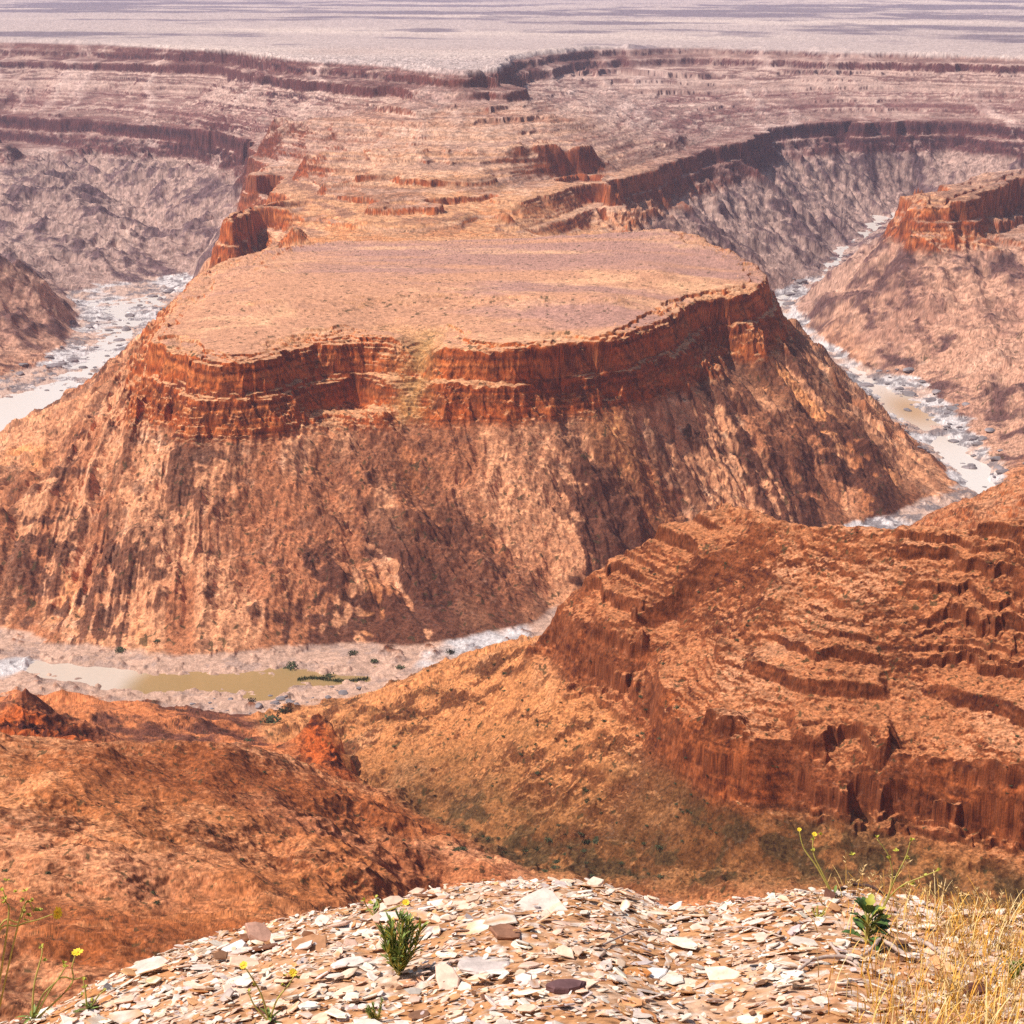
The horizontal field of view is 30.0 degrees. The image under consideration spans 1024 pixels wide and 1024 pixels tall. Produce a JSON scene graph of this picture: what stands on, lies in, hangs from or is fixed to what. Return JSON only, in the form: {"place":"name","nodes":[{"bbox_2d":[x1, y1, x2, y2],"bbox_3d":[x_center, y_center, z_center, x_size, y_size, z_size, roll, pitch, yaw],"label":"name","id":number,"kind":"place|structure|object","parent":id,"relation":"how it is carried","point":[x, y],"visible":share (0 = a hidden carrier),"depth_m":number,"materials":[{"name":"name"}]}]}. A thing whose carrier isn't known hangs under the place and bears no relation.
{"place":"outdoors","nodes":[
{"label":"outdoors","id":0,"kind":"place"},
{"bbox_2d":[0,213,995,700],"bbox_3d":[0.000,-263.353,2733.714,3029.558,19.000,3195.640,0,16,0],"label":"river","id":1,"kind":"structure","parent":0,"point":[258,683],"depth_m":1982.54,"materials":[{"name":"liquid"}]},
{"bbox_2d":[297,675,368,683],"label":"reed bed","id":2,"kind":"object","parent":1,"relation":"in","point":[333,680],"visible":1,"depth_m":1401.86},
{"bbox_2d":[0,262,1007,714],"bbox_3d":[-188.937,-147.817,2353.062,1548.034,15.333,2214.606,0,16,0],"label":"riverbed","id":3,"kind":"structure","parent":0,"point":[20,650],"depth_m":1458.49,"materials":[{"name":"gravel"}]},
{"bbox_2d":[275,706,292,713],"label":"bush","id":4,"kind":"object","parent":3,"relation":"on","point":[285,710],"visible":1,"depth_m":1317.09,"materials":[{"name":"green plant"}]},
{"bbox_2d":[283,661,297,670],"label":"bush","id":5,"kind":"object","parent":3,"relation":"on","point":[291,664],"visible":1,"depth_m":1424.63,"materials":[{"name":"green plant"}]},
{"bbox_2d":[902,391,916,396],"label":"boulder","id":6,"kind":"object","parent":3,"relation":"on","point":[909,393],"visible":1,"depth_m":2339.99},
{"bbox_2d":[0,216,1023,658],"bbox_3d":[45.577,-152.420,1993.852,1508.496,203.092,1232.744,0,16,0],"label":"mesa","id":7,"kind":"structure","parent":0,"point":[386,432],"depth_m":1652.92,"materials":[{"name":"stone"}]},
{"bbox_2d":[0,463,1023,1023],"bbox_3d":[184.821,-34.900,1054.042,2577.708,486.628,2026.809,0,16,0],"label":"hillside","id":8,"kind":"structure","parent":0,"point":[896,677],"depth_m":908.01,"materials":[{"name":"stone"}]},
{"bbox_2d":[260,713,280,723],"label":"bush","id":9,"kind":"object","parent":8,"relation":"on","point":[269,719],"visible":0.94,"depth_m":1288.53,"materials":[{"name":"green plant"}]},
{"bbox_2d":[0,42,1023,377],"bbox_3d":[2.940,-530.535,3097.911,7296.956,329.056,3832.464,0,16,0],"label":"canyon wall","id":10,"kind":"structure","parent":0,"point":[128,164],"depth_m":3507.42,"materials":[{"name":"stone"}]},
{"bbox_2d":[0,0,1023,77],"bbox_3d":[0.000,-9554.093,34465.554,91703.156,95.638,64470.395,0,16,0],"label":"distant plain","id":11,"kind":"structure","parent":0,"point":[473,38],"depth_m":6104.40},
{"bbox_2d":[29,884,1023,1023],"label":"ground","id":12,"kind":"structure","parent":0,"point":[386,979],"depth_m":3.46,"materials":[{"name":"soil"}]},
{"bbox_2d":[0,878,62,1006],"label":"yellow flower plant","id":13,"kind":"object","parent":12,"relation":"on","point":[58,912],"visible":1,"depth_m":4.16,"materials":[{"name":"green plant"}]},
{"bbox_2d":[15,943,83,1023],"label":"yellow flower plant","id":14,"kind":"object","parent":12,"relation":"on","point":[34,1012],"visible":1,"depth_m":3.61,"materials":[{"name":"green plant"}]},
{"bbox_2d":[60,1015,79,1023],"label":"stone","id":15,"kind":"object","parent":12,"relation":"on","point":[65,1019],"visible":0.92,"depth_m":3.52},
{"bbox_2d":[74,1001,98,1017],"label":"stone","id":16,"kind":"object","parent":12,"relation":"on","point":[77,1014],"visible":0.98,"depth_m":3.57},
{"bbox_2d":[73,976,105,1012],"bbox_3d":[-0.786,0.900,3.552,0.057,0.070,0.045,0,16,0],"label":"yellow flower plant","id":17,"kind":"object","parent":12,"relation":"on","point":[88,1005],"visible":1,"depth_m":3.56,"materials":[{"name":"green plant"}]},
{"bbox_2d":[82,1015,107,1023],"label":"stone","id":18,"kind":"object","parent":12,"relation":"on","point":[94,1019],"visible":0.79,"depth_m":3.44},
{"bbox_2d":[106,1009,142,1023],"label":"stone","id":19,"kind":"object","parent":12,"relation":"on","point":[120,1017],"visible":0.97,"depth_m":3.42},
{"bbox_2d":[120,968,136,975],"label":"stone","id":20,"kind":"object","parent":12,"relation":"on","point":[129,971],"visible":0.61,"depth_m":3.72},
{"bbox_2d":[130,998,160,1009],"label":"stone","id":21,"kind":"object","parent":12,"relation":"on","point":[141,1006],"visible":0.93,"depth_m":3.49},
{"bbox_2d":[126,956,169,976],"bbox_3d":[-0.716,0.893,3.752,0.080,0.027,0.059,-11,19,-35],"label":"stone","id":22,"kind":"object","parent":12,"relation":"on","point":[140,965],"visible":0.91,"depth_m":3.75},
{"bbox_2d":[137,964,166,973],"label":"stone","id":23,"kind":"object","parent":12,"relation":"on","point":[151,969],"visible":1,"depth_m":3.68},
{"bbox_2d":[189,964,211,969],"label":"stone","id":24,"kind":"object","parent":12,"relation":"on","point":[199,966],"visible":0.98,"depth_m":3.66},
{"bbox_2d":[192,986,213,989],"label":"stone","id":25,"kind":"object","parent":12,"relation":"on","point":[202,988],"visible":1,"depth_m":3.46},
{"bbox_2d":[200,1006,220,1014],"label":"stone","id":26,"kind":"object","parent":12,"relation":"on","point":[205,1012],"visible":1,"depth_m":3.30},
{"bbox_2d":[221,939,246,952],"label":"stone","id":27,"kind":"object","parent":12,"relation":"on","point":[241,943],"visible":0.61,"depth_m":3.80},
{"bbox_2d":[230,955,259,968],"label":"stone","id":28,"kind":"object","parent":12,"relation":"on","point":[236,961],"visible":0.94,"depth_m":3.61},
{"bbox_2d":[245,922,271,941],"bbox_3d":[-0.508,0.850,3.847,0.047,0.033,0.075,-12,20,-36],"label":"stone","id":29,"kind":"object","parent":12,"relation":"on","point":[258,931],"visible":0.7,"depth_m":3.84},
{"bbox_2d":[252,943,279,950],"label":"stone","id":30,"kind":"object","parent":12,"relation":"on","point":[266,946],"visible":0.96,"depth_m":3.74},
{"bbox_2d":[239,961,299,1022],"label":"yellow flower plant","id":31,"kind":"object","parent":12,"relation":"on","point":[268,1013],"visible":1,"depth_m":3.22,"materials":[{"name":"green plant"}]},
{"bbox_2d":[291,934,326,954],"bbox_3d":[-0.389,0.832,3.650,0.069,0.021,0.112,0,16,0],"label":"stone","id":32,"kind":"object","parent":12,"relation":"on","point":[320,940],"visible":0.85,"depth_m":3.65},
{"bbox_2d":[309,1012,330,1022],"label":"stone","id":33,"kind":"object","parent":12,"relation":"on","point":[322,1017],"visible":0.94,"depth_m":3.19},
{"bbox_2d":[324,1008,347,1018],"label":"stone","id":34,"kind":"object","parent":12,"relation":"on","point":[336,1012],"visible":1,"depth_m":3.18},
{"bbox_2d":[334,985,353,995],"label":"stone","id":35,"kind":"object","parent":12,"relation":"on","point":[350,988],"visible":1,"depth_m":3.32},
{"bbox_2d":[333,968,357,979],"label":"stone","id":36,"kind":"object","parent":12,"relation":"on","point":[349,972],"visible":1,"depth_m":3.40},
{"bbox_2d":[330,922,361,931],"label":"stone","id":37,"kind":"object","parent":12,"relation":"on","point":[343,928],"visible":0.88,"depth_m":3.78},
{"bbox_2d":[336,956,363,964],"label":"stone","id":38,"kind":"object","parent":12,"relation":"on","point":[356,960],"visible":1,"depth_m":3.46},
{"bbox_2d":[353,1018,382,1023],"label":"stone","id":39,"kind":"object","parent":12,"relation":"on","point":[364,1021],"visible":1,"depth_m":3.12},
{"bbox_2d":[360,929,381,937],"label":"stone","id":40,"kind":"object","parent":12,"relation":"on","point":[367,932],"visible":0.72,"depth_m":3.71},
{"bbox_2d":[364,997,382,1020],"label":"green shrub","id":41,"kind":"object","parent":12,"relation":"on","point":[370,1014],"visible":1,"depth_m":3.14,"materials":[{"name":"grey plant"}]},
{"bbox_2d":[361,895,408,915],"bbox_3d":[-0.258,0.805,3.906,0.098,0.044,0.042,-6,17,-19],"label":"yellow flower plant","id":42,"kind":"object","parent":12,"relation":"on","point":[376,905],"visible":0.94,"depth_m":3.91,"materials":[{"name":"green plant"}]},
{"bbox_2d":[379,911,398,920],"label":"stone","id":43,"kind":"object","parent":12,"relation":"on","point":[384,915],"visible":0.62,"depth_m":3.83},
{"bbox_2d":[375,908,428,975],"bbox_3d":[-0.197,0.765,3.384,0.085,0.129,0.092,8,18,26],"label":"green shrub","id":44,"kind":"object","parent":12,"relation":"on","point":[398,955],"visible":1,"depth_m":3.38,"materials":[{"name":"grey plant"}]},
{"bbox_2d":[398,979,417,986],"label":"stone","id":45,"kind":"object","parent":12,"relation":"on","point":[403,983],"visible":1,"depth_m":3.35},
{"bbox_2d":[408,1010,429,1018],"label":"stone","id":46,"kind":"object","parent":12,"relation":"on","point":[415,1015],"visible":0.99,"depth_m":3.14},
{"bbox_2d":[410,910,430,918],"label":"stone","id":47,"kind":"object","parent":12,"relation":"on","point":[422,914],"visible":0.75,"depth_m":3.80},
{"bbox_2d":[435,949,454,957],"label":"stone","id":48,"kind":"object","parent":12,"relation":"on","point":[442,954],"visible":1,"depth_m":3.49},
{"bbox_2d":[435,963,459,989],"bbox_3d":[-0.112,0.808,3.315,0.040,0.018,0.076,-4,16,-15],"label":"stone","id":49,"kind":"object","parent":12,"relation":"on","point":[446,973],"visible":0.95,"depth_m":3.31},
{"bbox_2d":[445,1009,463,1017],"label":"stone","id":50,"kind":"object","parent":12,"relation":"on","point":[456,1013],"visible":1,"depth_m":3.11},
{"bbox_2d":[445,900,478,908],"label":"stone","id":51,"kind":"object","parent":12,"relation":"on","point":[461,904],"visible":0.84,"depth_m":3.88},
{"bbox_2d":[463,919,489,933],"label":"stone","id":52,"kind":"object","parent":12,"relation":"on","point":[476,926],"visible":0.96,"depth_m":3.64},
{"bbox_2d":[465,973,489,981],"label":"stone","id":53,"kind":"object","parent":12,"relation":"on","point":[473,978],"visible":1,"depth_m":3.28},
{"bbox_2d":[457,956,510,974],"bbox_3d":[-0.049,0.805,3.395,0.096,0.024,0.093,0,16,0],"label":"stone","id":54,"kind":"object","parent":12,"relation":"on","point":[472,965],"visible":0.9,"depth_m":3.39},
{"bbox_2d":[486,969,507,973],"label":"stone","id":55,"kind":"object","parent":12,"relation":"on","point":[497,971],"visible":0.98,"depth_m":3.32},
{"bbox_2d":[483,914,517,925],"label":"stone","id":56,"kind":"object","parent":12,"relation":"on","point":[501,919],"visible":1,"depth_m":3.63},
{"bbox_2d":[496,1017,510,1023],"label":"stone","id":57,"kind":"object","parent":12,"relation":"on","point":[501,1020],"visible":1,"depth_m":2.98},
{"bbox_2d":[494,999,514,1006],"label":"stone","id":58,"kind":"object","parent":12,"relation":"on","point":[503,1003],"visible":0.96,"depth_m":3.11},
{"bbox_2d":[489,924,520,939],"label":"stone","id":59,"kind":"object","parent":12,"relation":"on","point":[502,932],"visible":0.98,"depth_m":3.56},
{"bbox_2d":[0,876,1023,1023],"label":"rubble","id":60,"kind":"object","parent":12,"relation":"on","point":[522,977],"visible":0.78,"depth_m":3.55,"materials":[{"name":"stone"}]},
{"bbox_2d":[511,989,540,995],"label":"stone","id":61,"kind":"object","parent":12,"relation":"on","point":[523,992],"visible":1,"depth_m":3.13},
{"bbox_2d":[518,961,539,968],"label":"stone","id":62,"kind":"object","parent":12,"relation":"on","point":[528,965],"visible":1,"depth_m":3.36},
{"bbox_2d":[526,968,548,974],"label":"stone","id":63,"kind":"object","parent":12,"relation":"on","point":[537,971],"visible":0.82,"depth_m":3.33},
{"bbox_2d":[513,887,567,910],"bbox_3d":[0.069,0.782,3.807,0.102,0.018,0.086,12,20,36],"label":"stone","id":64,"kind":"object","parent":12,"relation":"on","point":[543,898],"visible":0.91,"depth_m":3.81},
{"bbox_2d":[540,1003,575,1007],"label":"stone","id":65,"kind":"object","parent":12,"relation":"on","point":[565,1005],"visible":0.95,"depth_m":3.09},
{"bbox_2d":[545,979,585,993],"bbox_3d":[0.092,0.790,3.180,0.074,0.022,0.033,-7,17,-22],"label":"stone","id":66,"kind":"object","parent":12,"relation":"on","point":[561,986],"visible":1,"depth_m":3.17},
{"bbox_2d":[573,946,582,954],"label":"stone","id":67,"kind":"object","parent":12,"relation":"on","point":[577,950],"visible":1,"depth_m":3.44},
{"bbox_2d":[574,977,597,988],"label":"stone","id":68,"kind":"object","parent":12,"relation":"on","point":[590,983],"visible":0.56,"depth_m":3.24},
{"bbox_2d":[592,949,605,957],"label":"stone","id":69,"kind":"object","parent":12,"relation":"on","point":[601,952],"visible":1,"depth_m":3.46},
{"bbox_2d":[598,960,612,970],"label":"stone","id":70,"kind":"object","parent":12,"relation":"on","point":[608,965],"visible":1,"depth_m":3.39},
{"bbox_2d":[613,967,626,977],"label":"stone","id":71,"kind":"object","parent":12,"relation":"on","point":[619,972],"visible":1,"depth_m":3.36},
{"bbox_2d":[616,925,636,935],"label":"stone","id":72,"kind":"object","parent":12,"relation":"on","point":[625,930],"visible":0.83,"depth_m":3.66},
{"bbox_2d":[602,928,654,945],"bbox_3d":[0.219,0.801,3.605,0.010,0.077,0.227,9,18,28],"label":"dead branch","id":73,"kind":"object","parent":12,"relation":"on","point":[616,938],"visible":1,"depth_m":3.60,"materials":[{"name":"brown wood"}]},
{"bbox_2d":[622,997,641,1006],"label":"stone","id":74,"kind":"object","parent":12,"relation":"on","point":[637,1002],"visible":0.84,"depth_m":3.17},
{"bbox_2d":[624,966,651,976],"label":"stone","id":75,"kind":"object","parent":12,"relation":"on","point":[646,971],"visible":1,"depth_m":3.40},
{"bbox_2d":[630,961,653,964],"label":"stone","id":76,"kind":"object","parent":12,"relation":"on","point":[643,962],"visible":1,"depth_m":3.45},
{"bbox_2d":[633,1008,652,1017],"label":"stone","id":77,"kind":"object","parent":12,"relation":"on","point":[638,1014],"visible":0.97,"depth_m":3.12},
{"bbox_2d":[637,988,670,995],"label":"stone","id":78,"kind":"object","parent":12,"relation":"on","point":[646,991],"visible":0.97,"depth_m":3.29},
{"bbox_2d":[647,967,667,979],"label":"stone","id":79,"kind":"object","parent":12,"relation":"on","point":[658,973],"visible":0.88,"depth_m":3.43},
{"bbox_2d":[645,909,670,914],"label":"stone","id":80,"kind":"object","parent":12,"relation":"on","point":[658,912],"visible":1,"depth_m":3.91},
{"bbox_2d":[659,970,683,984],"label":"stone","id":81,"kind":"object","parent":12,"relation":"on","point":[674,979],"visible":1,"depth_m":3.41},
{"bbox_2d":[666,937,697,948],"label":"stone","id":82,"kind":"object","parent":12,"relation":"on","point":[682,942],"visible":1,"depth_m":3.63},
{"bbox_2d":[678,978,697,989],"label":"stone","id":83,"kind":"object","parent":12,"relation":"on","point":[684,984],"visible":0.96,"depth_m":3.40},
{"bbox_2d":[683,914,711,916],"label":"stone","id":84,"kind":"object","parent":12,"relation":"on","point":[697,915],"visible":0.88,"depth_m":3.91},
{"bbox_2d":[690,921,710,929],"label":"stone","id":85,"kind":"object","parent":12,"relation":"on","point":[697,925],"visible":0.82,"depth_m":3.78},
{"bbox_2d":[708,984,723,992],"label":"stone","id":86,"kind":"object","parent":12,"relation":"on","point":[713,987],"visible":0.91,"depth_m":3.34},
{"bbox_2d":[704,966,742,979],"bbox_3d":[0.381,0.828,3.420,0.069,0.013,0.045,0,16,0],"label":"stone","id":87,"kind":"object","parent":12,"relation":"on","point":[721,972],"visible":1,"depth_m":3.42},
{"bbox_2d":[718,925,781,935],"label":"dead branch","id":88,"kind":"object","parent":12,"relation":"on","point":[729,928],"visible":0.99,"depth_m":3.73,"materials":[{"name":"brown wood"}]},
{"bbox_2d":[741,918,764,925],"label":"stone","id":89,"kind":"object","parent":12,"relation":"on","point":[753,922],"visible":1,"depth_m":3.75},
{"bbox_2d":[737,1011,772,1023],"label":"stone","id":90,"kind":"object","parent":12,"relation":"on","point":[748,1018],"visible":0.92,"depth_m":3.14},
{"bbox_2d":[744,1001,766,1007],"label":"stone","id":91,"kind":"object","parent":12,"relation":"on","point":[752,1004],"visible":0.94,"depth_m":3.19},
{"bbox_2d":[759,1007,782,1014],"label":"stone","id":92,"kind":"object","parent":12,"relation":"on","point":[770,1010],"visible":1,"depth_m":3.13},
{"bbox_2d":[766,941,784,950],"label":"stone","id":93,"kind":"object","parent":12,"relation":"on","point":[781,944],"visible":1,"depth_m":3.58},
{"bbox_2d":[778,970,803,978],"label":"stone","id":94,"kind":"object","parent":12,"relation":"on","point":[795,973],"visible":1,"depth_m":3.35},
{"bbox_2d":[788,936,817,946],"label":"stone","id":95,"kind":"object","parent":12,"relation":"on","point":[796,940],"visible":0.91,"depth_m":3.57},
{"bbox_2d":[797,827,836,892],"bbox_3d":[0.637,0.728,3.968,0.087,0.150,0.047,10,19,32],"label":"yellow flower plant","id":96,"kind":"object","parent":12,"relation":"on","point":[799,829],"visible":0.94,"depth_m":3.96,"materials":[{"name":"green plant"}]},
{"bbox_2d":[811,905,825,916],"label":"green shrub","id":97,"kind":"object","parent":12,"relation":"on","point":[822,913],"visible":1,"depth_m":3.78,"materials":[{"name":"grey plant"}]},
{"bbox_2d":[796,954,860,970],"bbox_3d":[0.555,0.806,3.403,0.140,0.028,0.039,-7,17,-24],"label":"dead branch","id":98,"kind":"object","parent":12,"relation":"on","point":[836,956],"visible":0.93,"depth_m":3.42,"materials":[{"name":"brown wood"}]},
{"bbox_2d":[824,888,835,898],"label":"stone","id":99,"kind":"object","parent":12,"relation":"on","point":[829,893],"visible":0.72,"depth_m":3.93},
{"bbox_2d":[822,890,852,896],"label":"stone","id":100,"kind":"object","parent":12,"relation":"on","point":[837,893],"visible":0.64,"depth_m":4.00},
{"bbox_2d":[830,1011,855,1019],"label":"stone","id":101,"kind":"object","parent":12,"relation":"on","point":[840,1014],"visible":0.94,"depth_m":3.04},
{"bbox_2d":[836,938,850,948],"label":"stone","id":102,"kind":"object","parent":12,"relation":"on","point":[847,942],"visible":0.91,"depth_m":3.55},
{"bbox_2d":[830,942,857,966],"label":"dead branch","id":103,"kind":"object","parent":12,"relation":"on","point":[837,951],"visible":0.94,"depth_m":3.48,"materials":[{"name":"brown wood"}]},
{"bbox_2d":[845,1002,869,1010],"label":"stone","id":104,"kind":"object","parent":12,"relation":"on","point":[854,1004],"visible":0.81,"depth_m":3.15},
{"bbox_2d":[838,883,887,895],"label":"dead branch","id":105,"kind":"object","parent":12,"relation":"on","point":[866,885],"visible":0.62,"depth_m":4.20,"materials":[{"name":"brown wood"}]},
{"bbox_2d":[873,901,896,910],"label":"stone","id":106,"kind":"object","parent":12,"relation":"on","point":[887,908],"visible":0.38,"depth_m":3.91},
{"bbox_2d":[854,937,916,960],"bbox_3d":[0.665,0.807,3.494,0.093,0.029,0.128,22,27,54],"label":"dead branch","id":107,"kind":"object","parent":12,"relation":"on","point":[888,943],"visible":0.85,"depth_m":3.52,"materials":[{"name":"brown wood"}]},
{"bbox_2d":[843,835,939,952],"bbox_3d":[0.700,0.708,3.551,0.171,0.229,0.086,10,19,32],"label":"leafy plant","id":108,"kind":"object","parent":12,"relation":"on","point":[866,925],"visible":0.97,"depth_m":3.58,"materials":[{"name":"green plant"}]},
{"bbox_2d":[916,907,943,919],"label":"stone","id":109,"kind":"object","parent":12,"relation":"on","point":[925,910],"visible":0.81,"depth_m":3.92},
{"bbox_2d":[917,938,951,961],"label":"dead branch","id":110,"kind":"object","parent":12,"relation":"on","point":[927,943],"visible":0.69,"depth_m":3.63,"materials":[{"name":"brown wood"}]},
{"bbox_2d":[920,947,959,957],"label":"stone","id":111,"kind":"object","parent":12,"relation":"on","point":[932,951],"visible":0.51,"depth_m":3.62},
{"bbox_2d":[929,955,956,972],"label":"stone","id":112,"kind":"object","parent":12,"relation":"on","point":[936,959],"visible":0.58,"depth_m":3.46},
{"bbox_2d":[963,983,990,996],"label":"stone","id":113,"kind":"object","parent":12,"relation":"on","point":[970,987],"visible":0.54,"depth_m":3.28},
{"bbox_2d":[1005,955,1023,981],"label":"plant","id":114,"kind":"object","parent":12,"relation":"on","point":[1017,970],"visible":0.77,"depth_m":3.39,"materials":[{"name":"yellow plant"}]},
{"bbox_2d":[800,851,1023,1023],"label":"grass","id":115,"kind":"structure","parent":0,"point":[977,979],"depth_m":3.37,"materials":[{"name":"plant"}]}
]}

